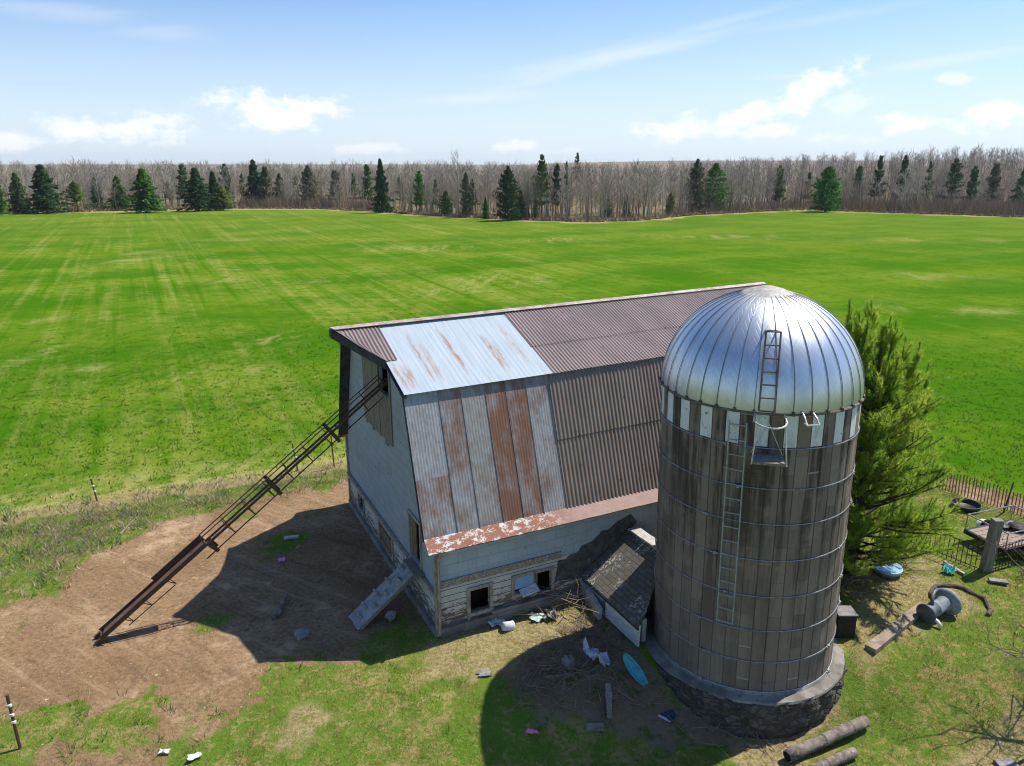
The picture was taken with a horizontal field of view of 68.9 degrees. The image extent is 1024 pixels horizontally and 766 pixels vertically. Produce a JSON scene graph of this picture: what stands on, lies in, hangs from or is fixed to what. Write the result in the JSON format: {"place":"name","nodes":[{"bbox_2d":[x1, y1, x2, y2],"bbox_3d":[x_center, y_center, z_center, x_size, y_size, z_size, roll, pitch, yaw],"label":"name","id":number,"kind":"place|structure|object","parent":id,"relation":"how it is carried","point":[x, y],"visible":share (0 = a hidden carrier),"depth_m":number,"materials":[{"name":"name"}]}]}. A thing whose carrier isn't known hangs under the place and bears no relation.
{"place":"outdoors","nodes":[
{"label":"outdoors","id":0,"kind":"place"},
{"bbox_2d":[0,160,1023,765],"bbox_3d":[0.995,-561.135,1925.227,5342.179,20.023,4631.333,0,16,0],"label":"ground","id":1,"kind":"structure","parent":0,"point":[92,278],"depth_m":31.99,"materials":[{"name":"plant"}]},
{"bbox_2d":[0,185,14,215],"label":"spruce tree","id":2,"kind":"object","parent":1,"relation":"on","point":[4,204],"visible":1,"depth_m":191.80,"materials":[{"name":"green plant"}]},
{"bbox_2d":[5,694,21,748],"bbox_3d":[-11.111,7.646,16.664,0.114,1.595,0.095,0,16,0],"label":"fence post","id":3,"kind":"object","parent":1,"relation":"on","point":[11,714],"visible":0.88,"depth_m":16.60,"materials":[{"name":"wood"}]},
{"bbox_2d":[5,172,32,212],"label":"spruce tree","id":4,"kind":"object","parent":1,"relation":"on","point":[17,193],"visible":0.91,"depth_m":196.93,"materials":[{"name":"green plant"}]},
{"bbox_2d":[22,164,69,212],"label":"spruce tree","id":5,"kind":"object","parent":1,"relation":"on","point":[44,199],"visible":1,"depth_m":196.29,"materials":[{"name":"green plant"}]},
{"bbox_2d":[11,506,141,562],"bbox_3d":[-15.465,5.063,26.436,3.434,0.661,4.327,0,16,0],"label":"dead brush","id":6,"kind":"object","parent":1,"relation":"on","point":[85,536],"visible":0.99,"depth_m":26.58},
{"bbox_2d":[60,181,98,210],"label":"pine tree","id":7,"kind":"object","parent":1,"relation":"on","point":[75,190],"visible":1,"depth_m":203.67,"materials":[{"name":"green plant"}]},
{"bbox_2d":[85,177,110,209],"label":"spruce tree","id":8,"kind":"object","parent":1,"relation":"on","point":[94,200],"visible":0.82,"depth_m":212.88,"materials":[{"name":"green plant"}]},
{"bbox_2d":[103,175,131,209],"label":"spruce tree","id":9,"kind":"object","parent":1,"relation":"on","point":[123,202],"visible":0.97,"depth_m":210.83,"materials":[{"name":"green plant"}]},
{"bbox_2d":[122,168,166,212],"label":"spruce tree","id":10,"kind":"object","parent":1,"relation":"on","point":[142,181],"visible":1,"depth_m":199.62,"materials":[{"name":"green plant"}]},
{"bbox_2d":[0,457,347,597],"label":"dead weeds","id":11,"kind":"object","parent":1,"relation":"on","point":[67,551],"visible":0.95,"depth_m":27.74,"materials":[{"name":"beige plant"}]},
{"bbox_2d":[175,163,189,204],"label":"pine tree","id":12,"kind":"object","parent":1,"relation":"on","point":[182,173],"visible":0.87,"depth_m":220.31,"materials":[{"name":"green plant"}]},
{"bbox_2d":[176,167,218,211],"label":"spruce tree","id":13,"kind":"object","parent":1,"relation":"on","point":[197,197],"visible":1,"depth_m":206.68,"materials":[{"name":"green plant"}]},
{"bbox_2d":[205,170,232,209],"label":"spruce tree","id":14,"kind":"object","parent":1,"relation":"on","point":[213,183],"visible":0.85,"depth_m":210.25,"materials":[{"name":"green plant"}]},
{"bbox_2d":[210,188,236,209],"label":"pine tree","id":15,"kind":"object","parent":1,"relation":"on","point":[221,191],"visible":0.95,"depth_m":210.95,"materials":[{"name":"green plant"}]},
{"bbox_2d":[218,163,234,199],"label":"pine tree","id":16,"kind":"object","parent":1,"relation":"on","point":[224,174],"visible":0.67,"depth_m":224.62,"materials":[{"name":"green plant"}]},
{"bbox_2d":[1,488,475,765],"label":"yard litter","id":17,"kind":"object","parent":1,"relation":"on","point":[206,658],"visible":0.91,"depth_m":21.58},
{"bbox_2d":[94,375,387,645],"bbox_3d":[-7.614,3.503,21.617,8.788,6.606,0.500,-8,18,-27],"label":"hay elevator","id":18,"kind":"object","parent":1,"relation":"on","point":[179,561],"visible":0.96,"depth_m":21.42,"materials":[{"name":"metal"}]},
{"bbox_2d":[239,159,268,206],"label":"pine tree","id":19,"kind":"object","parent":1,"relation":"on","point":[253,183],"visible":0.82,"depth_m":225.23,"materials":[{"name":"green plant"}]},
{"bbox_2d":[255,166,275,198],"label":"pine tree","id":20,"kind":"object","parent":1,"relation":"on","point":[264,172],"visible":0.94,"depth_m":225.09,"materials":[{"name":"green plant"}]},
{"bbox_2d":[271,593,287,618],"bbox_3d":[-6.822,6.605,22.188,0.254,0.220,1.265,1,16,5],"label":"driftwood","id":21,"kind":"object","parent":1,"relation":"on","point":[277,612],"visible":1,"depth_m":21.84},
{"bbox_2d":[272,173,287,200],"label":"pine tree","id":22,"kind":"object","parent":1,"relation":"on","point":[278,179],"visible":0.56,"depth_m":235.18,"materials":[{"name":"green plant"}]},
{"bbox_2d":[294,627,309,640],"bbox_3d":[-5.867,6.958,20.840,0.410,0.218,0.466,-4,17,-14],"label":"field stone","id":23,"kind":"object","parent":1,"relation":"on","point":[301,633],"visible":1,"depth_m":20.74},
{"bbox_2d":[296,165,321,205],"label":"larch tree","id":24,"kind":"object","parent":1,"relation":"on","point":[307,175],"visible":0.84,"depth_m":224.05,"materials":[{"name":"green plant"}]},
{"bbox_2d":[326,170,345,201],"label":"larch tree","id":25,"kind":"object","parent":1,"relation":"on","point":[334,173],"visible":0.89,"depth_m":219.97,"materials":[{"name":"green plant"}]},
{"bbox_2d":[358,164,375,207],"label":"pine tree","id":26,"kind":"object","parent":1,"relation":"on","point":[367,183],"visible":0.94,"depth_m":211.99,"materials":[{"name":"green plant"}]},
{"bbox_2d":[367,158,394,212],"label":"pine tree","id":27,"kind":"object","parent":1,"relation":"on","point":[381,190],"visible":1,"depth_m":200.18,"materials":[{"name":"green plant"}]},
{"bbox_2d":[348,556,414,629],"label":"loading ramp","id":28,"kind":"structure","parent":1,"relation":"on","point":[378,600],"depth_m":21.54,"materials":[{"name":"grey wood"}]},
{"bbox_2d":[385,610,395,621],"bbox_3d":[-3.502,6.701,21.505,0.327,0.365,0.325,0,16,0],"label":"field stone","id":29,"kind":"object","parent":1,"relation":"on","point":[390,615],"visible":1,"depth_m":21.42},
{"bbox_2d":[411,171,426,208],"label":"pine tree","id":30,"kind":"object","parent":1,"relation":"on","point":[418,180],"visible":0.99,"depth_m":196.92,"materials":[{"name":"green plant"}]},
{"bbox_2d":[436,191,452,214],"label":"spruce tree","id":31,"kind":"object","parent":1,"relation":"on","point":[448,205],"visible":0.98,"depth_m":188.50,"materials":[{"name":"green plant"}]},
{"bbox_2d":[447,164,462,214],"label":"bare tree","id":32,"kind":"object","parent":1,"relation":"on","point":[459,181],"visible":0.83,"depth_m":188.03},
{"bbox_2d":[444,149,470,213],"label":"bare tree","id":33,"kind":"object","parent":1,"relation":"on","point":[458,174],"visible":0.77,"depth_m":189.82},
{"bbox_2d":[458,172,472,215],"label":"conifer tree","id":34,"kind":"object","parent":1,"relation":"on","point":[465,186],"visible":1,"depth_m":182.41,"materials":[{"name":"green plant"}]},
{"bbox_2d":[465,179,480,214],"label":"pine tree","id":35,"kind":"object","parent":1,"relation":"on","point":[472,193],"visible":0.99,"depth_m":182.44,"materials":[{"name":"green plant"}]},
{"bbox_2d":[479,197,489,218],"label":"spruce tree","id":36,"kind":"object","parent":1,"relation":"on","point":[485,210],"visible":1,"depth_m":177.87,"materials":[{"name":"green plant"}]},
{"bbox_2d":[473,166,495,202],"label":"bare tree","id":37,"kind":"object","parent":1,"relation":"on","point":[482,183],"visible":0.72,"depth_m":185.59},
{"bbox_2d":[493,165,521,220],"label":"conifer tree","id":38,"kind":"object","parent":1,"relation":"on","point":[508,179],"visible":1,"depth_m":171.37,"materials":[{"name":"green plant"}]},
{"bbox_2d":[501,620,514,630],"bbox_3d":[-0.115,6.895,21.130,0.386,0.344,0.291,-11,20,-33],"label":"bucket","id":39,"kind":"object","parent":1,"relation":"on","point":[508,626],"visible":1,"depth_m":21.05,"materials":[{"name":"white plastic"}]},
{"bbox_2d":[0,461,1023,765],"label":"lawn grass","id":40,"kind":"structure","parent":1,"relation":"on","point":[996,597],"depth_m":19.25,"materials":[{"name":"plant"}]},
{"bbox_2d":[0,160,1023,217],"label":"woodland","id":41,"kind":"object","parent":1,"relation":"on","point":[106,184],"visible":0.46,"depth_m":218.98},
{"bbox_2d":[0,141,1023,203],"bbox_3d":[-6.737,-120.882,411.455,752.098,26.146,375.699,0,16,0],"label":"woodland","id":42,"kind":"object","parent":1,"relation":"on","point":[1004,161],"visible":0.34,"depth_m":335.40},
{"bbox_2d":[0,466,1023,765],"bbox_3d":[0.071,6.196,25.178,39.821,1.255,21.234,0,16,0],"label":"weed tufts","id":43,"kind":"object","parent":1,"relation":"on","point":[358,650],"visible":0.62,"depth_m":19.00,"materials":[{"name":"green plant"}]},
{"bbox_2d":[0,309,1023,516],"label":"field crop","id":44,"kind":"object","parent":1,"relation":"on","point":[290,441],"visible":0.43,"depth_m":38.93,"materials":[{"name":"green plant"}]},
{"bbox_2d":[5,189,1023,220],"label":"shrub thicket","id":45,"kind":"object","parent":1,"relation":"on","point":[966,205],"visible":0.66,"depth_m":204.33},
{"bbox_2d":[512,190,527,219],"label":"spruce tree","id":46,"kind":"object","parent":1,"relation":"on","point":[522,204],"visible":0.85,"depth_m":174.90,"materials":[{"name":"green plant"}]},
{"bbox_2d":[518,171,550,217],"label":"bare tree","id":47,"kind":"object","parent":1,"relation":"on","point":[535,192],"visible":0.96,"depth_m":175.29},
{"bbox_2d":[529,611,545,621],"bbox_3d":[0.738,6.744,21.601,0.492,0.123,0.431,-5,17,-17],"label":"tarp","id":48,"kind":"object","parent":1,"relation":"on","point":[538,617],"visible":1,"depth_m":21.58,"materials":[{"name":"green fabric"}]},
{"bbox_2d":[529,154,552,218],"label":"pine tree","id":49,"kind":"object","parent":1,"relation":"on","point":[542,167],"visible":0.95,"depth_m":175.71,"materials":[{"name":"green plant"}]},
{"bbox_2d":[329,282,765,638],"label":"barn","id":50,"kind":"structure","parent":1,"relation":"on","point":[508,457],"depth_m":22.00,"materials":[{"name":"metal"}]},
{"bbox_2d":[357,490,364,515],"bbox_3d":[-5.490,4.351,27.260,0.147,0.710,0.780,-8,18,-25],"label":"window","id":51,"kind":"structure","parent":50,"relation":"in","point":[362,500],"depth_m":27.37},
{"bbox_2d":[361,356,392,446],"bbox_3d":[-4.271,0.412,23.505,0.035,2.676,3.017,-8,18,-25],"label":"loft door","id":52,"kind":"structure","parent":50,"relation":"in","point":[380,416],"depth_m":23.42,"materials":[{"name":"grey wood"}]},
{"bbox_2d":[379,524,391,556],"bbox_3d":[-4.162,5.177,24.710,0.067,0.800,1.390,-8,18,-25],"label":"low door","id":53,"kind":"structure","parent":50,"relation":"in","point":[385,538],"depth_m":24.74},
{"bbox_2d":[412,518,417,558],"bbox_3d":[-2.856,4.512,21.933,0.040,1.300,0.340,-8,18,-25],"label":"side door","id":54,"kind":"structure","parent":50,"relation":"in","point":[414,525],"depth_m":21.89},
{"bbox_2d":[466,581,493,619],"bbox_3d":[-0.901,6.281,21.178,0.800,1.230,0.090,-8,18,-25],"label":"window","id":55,"kind":"structure","parent":50,"relation":"in","point":[490,584],"depth_m":21.11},
{"bbox_2d":[511,569,539,598],"bbox_3d":[0.410,5.864,21.607,0.840,0.710,0.340,-8,18,-25],"label":"window","id":56,"kind":"structure","parent":50,"relation":"in","point":[526,579],"depth_m":21.66,"materials":[{"name":"glass"}]},
{"bbox_2d":[544,606,559,618],"bbox_3d":[1.163,6.654,21.699,0.377,0.241,0.598,-3,17,-10],"label":"plastic sack","id":57,"kind":"object","parent":1,"relation":"on","point":[553,612],"visible":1,"depth_m":21.65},
{"bbox_2d":[550,163,562,206],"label":"pine tree","id":58,"kind":"object","parent":1,"relation":"on","point":[556,174],"visible":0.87,"depth_m":181.13,"materials":[{"name":"green plant"}]},
{"bbox_2d":[508,569,618,627],"bbox_3d":[1.634,6.137,21.910,3.476,1.152,3.419,-15,22,-42],"label":"stick pile","id":59,"kind":"object","parent":1,"relation":"on","point":[578,600],"visible":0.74,"depth_m":21.89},
{"bbox_2d":[550,167,583,214],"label":"bare tree","id":60,"kind":"object","parent":1,"relation":"on","point":[567,189],"visible":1,"depth_m":173.36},
{"bbox_2d":[491,604,660,730],"bbox_3d":[1.490,7.337,19.287,4.661,1.285,4.015,-10,19,-29],"label":"brush pile","id":61,"kind":"object","parent":1,"relation":"on","point":[573,668],"visible":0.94,"depth_m":19.26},
{"bbox_2d":[561,654,574,669],"bbox_3d":[1.471,7.270,19.490,0.369,0.393,0.395,0,16,0],"label":"field stone","id":62,"kind":"object","parent":61,"relation":"on","point":[569,659],"visible":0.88,"depth_m":19.35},
{"bbox_2d":[583,637,610,666],"bbox_3d":[2.216,6.962,19.413,0.420,0.432,0.894,-11,19,-32],"label":"tarp","id":63,"kind":"object","parent":61,"relation":"on","point":[593,653],"visible":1,"depth_m":19.47,"materials":[{"name":"plastic"}]},
{"bbox_2d":[623,653,647,685],"bbox_3d":[3.189,7.359,19.220,0.763,0.709,0.241,12,20,36],"label":"sled","id":64,"kind":"object","parent":61,"relation":"on","point":[632,665],"visible":1,"depth_m":19.30,"materials":[{"name":"teal plastic"}]},
{"bbox_2d":[580,580,602,619],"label":"concrete curb","id":65,"kind":"structure","parent":1,"relation":"on","point":[594,602],"depth_m":21.97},
{"bbox_2d":[578,174,605,219],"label":"bare tree","id":66,"kind":"object","parent":1,"relation":"on","point":[587,185],"visible":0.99,"depth_m":172.23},
{"bbox_2d":[582,174,607,218],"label":"bare tree","id":67,"kind":"object","parent":1,"relation":"on","point":[591,178],"visible":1,"depth_m":171.66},
{"bbox_2d":[586,723,604,730],"bbox_3d":[2.015,8.329,18.072,0.440,0.120,0.140,0,16,0],"label":"concrete block","id":68,"kind":"object","parent":1,"relation":"on","point":[595,726],"depth_m":18.01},
{"bbox_2d":[605,683,612,718],"bbox_3d":[2.410,7.900,18.555,0.177,0.552,0.730,0,16,0],"label":"timber stub","id":69,"kind":"object","parent":1,"relation":"on","point":[608,694],"visible":0.96,"depth_m":18.51,"materials":[{"name":"grey wood"}]},
{"bbox_2d":[581,526,655,646],"bbox_3d":[4.081,5.711,21.868,3.000,1.997,2.930,-8,18,-25],"label":"silo room","id":70,"kind":"object","parent":1,"relation":"on","point":[618,575],"visible":0.86,"depth_m":21.56,"materials":[{"name":"wood"}]},
{"bbox_2d":[630,164,664,217],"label":"bare tree","id":71,"kind":"object","parent":1,"relation":"on","point":[647,189],"visible":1,"depth_m":175.62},
{"bbox_2d":[649,172,662,213],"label":"bare tree","id":72,"kind":"object","parent":1,"relation":"on","point":[655,204],"visible":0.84,"depth_m":182.59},
{"bbox_2d":[663,193,675,213],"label":"spruce tree","id":73,"kind":"object","parent":1,"relation":"on","point":[669,203],"visible":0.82,"depth_m":191.65,"materials":[{"name":"green plant"}]},
{"bbox_2d":[661,709,677,720],"bbox_3d":[3.979,8.333,18.736,0.404,0.050,0.307,-8,18,-25],"label":"navy box","id":74,"kind":"object","parent":1,"relation":"on","point":[671,714],"visible":0.98,"depth_m":18.74,"materials":[{"name":"plastic"}]},
{"bbox_2d":[684,159,707,211],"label":"conifer tree","id":75,"kind":"object","parent":1,"relation":"on","point":[696,173],"visible":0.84,"depth_m":195.56,"materials":[{"name":"green plant"}]},
{"bbox_2d":[622,677,790,763],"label":"fallen branches","id":76,"kind":"object","parent":1,"relation":"on","point":[784,743],"visible":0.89,"depth_m":18.41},
{"bbox_2d":[700,163,732,209],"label":"pine tree","id":77,"kind":"object","parent":1,"relation":"on","point":[722,194],"visible":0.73,"depth_m":199.46,"materials":[{"name":"green plant"}]},
{"bbox_2d":[737,163,763,210],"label":"bare tree","id":78,"kind":"object","parent":1,"relation":"on","point":[747,184],"visible":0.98,"depth_m":203.28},
{"bbox_2d":[644,285,865,739],"bbox_3d":[6.317,2.995,19.488,5.608,11.089,5.826,0,16,0],"label":"silo","id":79,"kind":"object","parent":1,"relation":"on","point":[763,393],"visible":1,"depth_m":17.70,"materials":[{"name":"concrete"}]},
{"bbox_2d":[771,165,786,206],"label":"pine tree","id":80,"kind":"object","parent":1,"relation":"on","point":[778,191],"visible":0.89,"depth_m":213.82,"materials":[{"name":"green plant"}]},
{"bbox_2d":[783,715,869,762],"bbox_3d":[7.661,8.632,18.134,2.531,0.429,0.304,-7,18,-23],"label":"log","id":81,"kind":"object","parent":1,"relation":"on","point":[820,741],"visible":1,"depth_m":18.00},
{"bbox_2d":[809,166,844,211],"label":"pine tree","id":82,"kind":"object","parent":1,"relation":"on","point":[821,191],"visible":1,"depth_m":203.19,"materials":[{"name":"green plant"}]},
{"bbox_2d":[810,747,857,765],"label":"log","id":83,"kind":"object","parent":1,"relation":"on","point":[843,757],"visible":1,"depth_m":17.51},
{"bbox_2d":[835,605,857,637],"bbox_3d":[9.239,6.666,20.817,0.540,0.735,0.490,0,16,0],"label":"feed box","id":84,"kind":"object","parent":1,"relation":"on","point":[846,618],"visible":0.79,"depth_m":20.62,"materials":[{"name":"black metal"}]},
{"bbox_2d":[849,165,863,197],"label":"pine tree","id":85,"kind":"object","parent":1,"relation":"on","point":[859,172],"visible":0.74,"depth_m":218.86,"materials":[{"name":"green plant"}]},
{"bbox_2d":[867,155,886,198],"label":"pine tree","id":86,"kind":"object","parent":1,"relation":"on","point":[879,173],"visible":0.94,"depth_m":215.92,"materials":[{"name":"green plant"}]},
{"bbox_2d":[873,563,902,578],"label":"wading pool","id":87,"kind":"structure","parent":1,"relation":"on","point":[897,570],"depth_m":23.77,"materials":[{"name":"blue plastic"}]},
{"bbox_2d":[839,543,937,603],"bbox_3d":[11.147,5.702,24.021,5.087,0.810,3.273,-7,18,-22],"label":"pine debris","id":88,"kind":"object","parent":1,"relation":"on","point":[867,576],"visible":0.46,"depth_m":23.55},
{"bbox_2d":[865,601,925,653],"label":"timber beam","id":89,"kind":"structure","parent":1,"relation":"on","point":[887,635],"depth_m":20.84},
{"bbox_2d":[889,155,909,197],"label":"pine tree","id":90,"kind":"object","parent":1,"relation":"on","point":[905,163],"visible":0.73,"depth_m":212.36,"materials":[{"name":"green plant"}]},
{"bbox_2d":[843,297,965,575],"bbox_3d":[10.828,1.841,22.839,5.510,9.064,5.644,8,18,26],"label":"white pine","id":91,"kind":"object","parent":1,"relation":"on","point":[885,434],"visible":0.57,"depth_m":21.88,"materials":[{"name":"green plant"}]},
{"bbox_2d":[892,168,921,211],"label":"bare tree","id":92,"kind":"object","parent":1,"relation":"on","point":[904,192],"visible":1,"depth_m":199.85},
{"bbox_2d":[920,161,934,200],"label":"pine tree","id":93,"kind":"object","parent":1,"relation":"on","point":[931,165],"visible":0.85,"depth_m":209.79,"materials":[{"name":"green plant"}]},
{"bbox_2d":[921,168,948,211],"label":"bare tree","id":94,"kind":"object","parent":1,"relation":"on","point":[936,187],"visible":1,"depth_m":195.53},
{"bbox_2d":[916,588,961,627],"bbox_3d":[12.313,6.463,21.580,1.160,0.853,0.819,-10,19,-31],"label":"pump drum","id":95,"kind":"object","parent":1,"relation":"on","point":[945,600],"visible":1,"depth_m":21.50,"materials":[{"name":"grey metal"}]},
{"bbox_2d":[905,531,983,569],"bbox_3d":[14.384,5.409,25.005,0.065,0.890,2.513,-11,20,-34],"label":"metal fence","id":96,"kind":"object","parent":1,"relation":"on","point":[964,541],"visible":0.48,"depth_m":24.54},
{"bbox_2d":[935,158,967,199],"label":"pine tree","id":97,"kind":"object","parent":1,"relation":"on","point":[956,167],"visible":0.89,"depth_m":205.91,"materials":[{"name":"green plant"}]},
{"bbox_2d":[929,583,993,615],"bbox_3d":[13.549,6.488,22.590,1.665,0.208,1.420,7,18,24],"label":"hose coil","id":98,"kind":"object","parent":1,"relation":"on","point":[990,611],"visible":0.8,"depth_m":22.87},
{"bbox_2d":[951,497,981,512],"bbox_3d":[17.359,4.692,28.539,1.034,0.215,1.034,0,16,0],"label":"stock tub","id":99,"kind":"object","parent":1,"relation":"on","point":[974,506],"visible":0.91,"depth_m":28.63,"materials":[{"name":"black metal"}]},
{"bbox_2d":[963,165,981,200],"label":"pine tree","id":100,"kind":"object","parent":1,"relation":"on","point":[974,176],"visible":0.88,"depth_m":203.55,"materials":[{"name":"green plant"}]},
{"bbox_2d":[924,466,1023,515],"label":"picket fence","id":101,"kind":"object","parent":1,"relation":"on","point":[1008,499],"visible":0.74,"depth_m":28.88,"materials":[{"name":"brown wood"}]},
{"bbox_2d":[978,162,1004,201],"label":"pine tree","id":102,"kind":"object","parent":1,"relation":"on","point":[995,172],"visible":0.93,"depth_m":200.09,"materials":[{"name":"green plant"}]},
{"bbox_2d":[979,518,1004,572],"bbox_3d":[15.370,5.294,23.960,0.390,1.998,0.280,0,16,0],"label":"gate post","id":103,"kind":"object","parent":1,"relation":"on","point":[993,536],"visible":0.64,"depth_m":23.85,"materials":[{"name":"grey wood"}]},
{"bbox_2d":[992,539,1023,570],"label":"metal gate","id":104,"kind":"structure","parent":103,"relation":"attached to","point":[1022,540],"depth_m":24.29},
{"bbox_2d":[963,505,1023,553],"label":"utility trailer","id":105,"kind":"object","parent":1,"relation":"on","point":[982,530],"visible":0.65,"depth_m":25.54,"materials":[{"name":"black metal"}]},
{"bbox_2d":[1003,521,1023,532],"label":"black sacks","id":106,"kind":"object","parent":105,"relation":"on","point":[1010,525],"visible":0.67,"depth_m":25.77,"materials":[{"name":"plastic"}]},
{"bbox_2d":[974,525,1023,682],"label":"bare tree","id":107,"kind":"object","parent":1,"relation":"on","point":[1009,652],"visible":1,"depth_m":18.20,"materials":[{"name":"brown plant"}]},
{"bbox_2d":[993,758,1018,765],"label":"flat stone","id":108,"kind":"object","parent":1,"relation":"on","point":[1005,762],"visible":1,"depth_m":17.44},
{"bbox_2d":[1008,168,1023,213],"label":"pine tree","id":109,"kind":"object","parent":1,"relation":"on","point":[1019,191],"visible":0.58,"depth_m":196.63,"materials":[{"name":"green plant"}]},
{"bbox_2d":[0,0,1023,164],"label":"sky","id":110,"kind":"structure","parent":0,"point":[108,81],"materials":[{"name":"blue"}]},
{"bbox_2d":[12,206,1023,221],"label":"dead grass","id":111,"kind":"structure","parent":0,"point":[614,219],"depth_m":193.51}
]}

